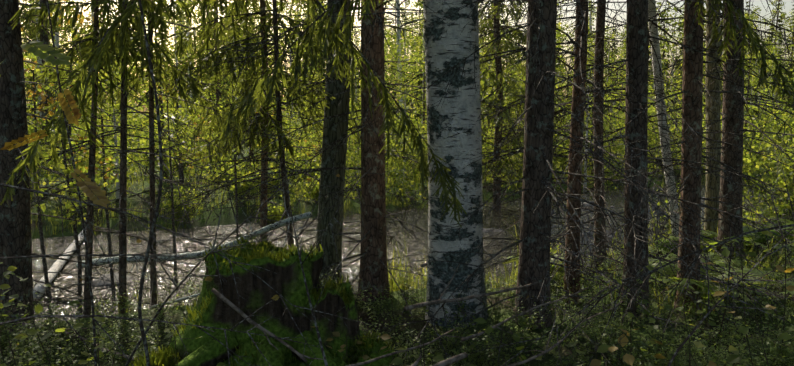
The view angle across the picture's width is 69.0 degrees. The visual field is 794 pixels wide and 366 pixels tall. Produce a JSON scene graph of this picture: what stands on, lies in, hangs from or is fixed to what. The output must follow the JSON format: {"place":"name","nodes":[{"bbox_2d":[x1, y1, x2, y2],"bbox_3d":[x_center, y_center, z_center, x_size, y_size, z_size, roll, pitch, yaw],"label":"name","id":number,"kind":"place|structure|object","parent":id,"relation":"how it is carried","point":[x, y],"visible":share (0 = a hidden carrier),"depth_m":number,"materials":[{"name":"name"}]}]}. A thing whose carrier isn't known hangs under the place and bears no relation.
{"place":"outdoors","nodes":[
{"label":"outdoors","id":0,"kind":"place"},
{"bbox_2d":[0,113,793,365],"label":"terrain","id":1,"kind":"structure","parent":0,"point":[136,201],"depth_m":4.81,"materials":[{"name":"green plant"}]},
{"bbox_2d":[46,0,162,365],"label":"sapling stem","id":2,"kind":"object","parent":1,"relation":"on","point":[153,222],"visible":0.96,"depth_m":2.27,"materials":[{"name":"brown wood"}]},
{"bbox_2d":[76,188,311,308],"bbox_3d":[-2.030,0.628,5.487,3.599,1.231,1.170,6,9,40],"label":"fallen lichen branch","id":3,"kind":"object","parent":1,"relation":"on","point":[199,254],"visible":0.6,"depth_m":5.52,"materials":[{"name":"grey wood"}]},
{"bbox_2d":[139,240,399,365],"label":"rotten stump","id":4,"kind":"object","parent":1,"relation":"on","point":[286,281],"visible":0.85,"depth_m":3.22,"materials":[{"name":"green plant"}]},
{"bbox_2d":[129,233,394,365],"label":"moss tufts","id":5,"kind":"object","parent":4,"relation":"on","point":[160,358],"visible":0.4,"depth_m":3.26,"materials":[{"name":"green plant"}]},
{"bbox_2d":[16,262,622,365],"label":"fallen stick","id":6,"kind":"object","parent":1,"relation":"on","point":[452,360],"visible":0.81,"depth_m":3.13,"materials":[{"name":"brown wood"}]},
{"bbox_2d":[0,0,744,333],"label":"tree trunks","id":7,"kind":"object","parent":1,"relation":"on","point":[15,235],"visible":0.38,"depth_m":4.59,"materials":[{"name":"brown wood"}]},
{"bbox_2d":[0,0,793,365],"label":"tree","id":8,"kind":"object","parent":1,"relation":"on","point":[560,200],"depth_m":4.93,"materials":[{"name":"green plant"}]},
{"bbox_2d":[0,199,793,365],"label":"bilberry shrub leaves","id":9,"kind":"object","parent":1,"relation":"on","point":[648,363],"visible":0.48,"depth_m":3.83,"materials":[{"name":"green plant"}]},
{"bbox_2d":[0,38,793,365],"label":"undergrowth plants","id":10,"kind":"object","parent":1,"relation":"on","point":[110,362],"visible":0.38,"depth_m":3.69,"materials":[{"name":"green plant"}]},
{"bbox_2d":[0,0,793,365],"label":"leaves","id":11,"kind":"object","parent":1,"relation":"on","point":[92,190],"visible":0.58,"depth_m":2.66,"materials":[{"name":"green plant"}]},
{"bbox_2d":[1,0,793,282],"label":"spruce branches","id":12,"kind":"object","parent":1,"relation":"on","point":[121,45],"visible":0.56,"depth_m":4.44,"materials":[{"name":"green plant"}]},
{"bbox_2d":[23,0,793,193],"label":"background trees","id":13,"kind":"object","parent":1,"relation":"on","point":[491,91],"visible":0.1,"depth_m":60.32,"materials":[{"name":"green plant"}]},
{"bbox_2d":[30,121,793,323],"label":"shrubs","id":14,"kind":"object","parent":1,"relation":"on","point":[393,283],"visible":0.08,"depth_m":12.68,"materials":[{"name":"green plant"}]},
{"bbox_2d":[30,0,793,298],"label":"birch trunks","id":15,"kind":"object","parent":1,"relation":"on","point":[57,265],"visible":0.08,"depth_m":10.37,"materials":[{"name":"grey wood"}]},
{"bbox_2d":[30,0,793,183],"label":"forest tree trunks","id":16,"kind":"object","parent":1,"relation":"on","point":[210,98],"visible":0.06,"depth_m":51.50,"materials":[{"name":"plant"}]},
{"bbox_2d":[424,0,488,327],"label":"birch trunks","id":17,"kind":"object","parent":1,"relation":"on","point":[447,45],"visible":0.71,"depth_m":4.27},
{"bbox_2d":[316,0,720,282],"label":"tree trunks","id":18,"kind":"object","parent":1,"relation":"on","point":[334,132],"visible":0.42,"depth_m":5.45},
{"bbox_2d":[499,218,793,305],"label":"fern fronds","id":19,"kind":"object","parent":1,"relation":"on","point":[710,255],"visible":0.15,"depth_m":5.05,"materials":[{"name":"green plant"}]},
{"bbox_2d":[655,230,793,257],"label":"shrub","id":20,"kind":"object","parent":1,"relation":"on","point":[759,240],"visible":0.04,"depth_m":6.58,"materials":[{"name":"green plant"}]},
{"bbox_2d":[19,0,793,112],"label":"sky","id":21,"kind":"structure","parent":0,"point":[787,3],"materials":[{"name":"white"}]},
{"bbox_2d":[31,177,791,325],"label":"river water","id":22,"kind":"structure","parent":0,"point":[56,245],"depth_m":11.25,"materials":[{"name":"grey liquid"}]},
{"bbox_2d":[83,190,782,286],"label":"river rocks","id":23,"kind":"object","parent":22,"relation":"in","point":[101,283],"visible":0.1,"depth_m":11.83,"materials":[{"name":"grey stone"}]}
]}

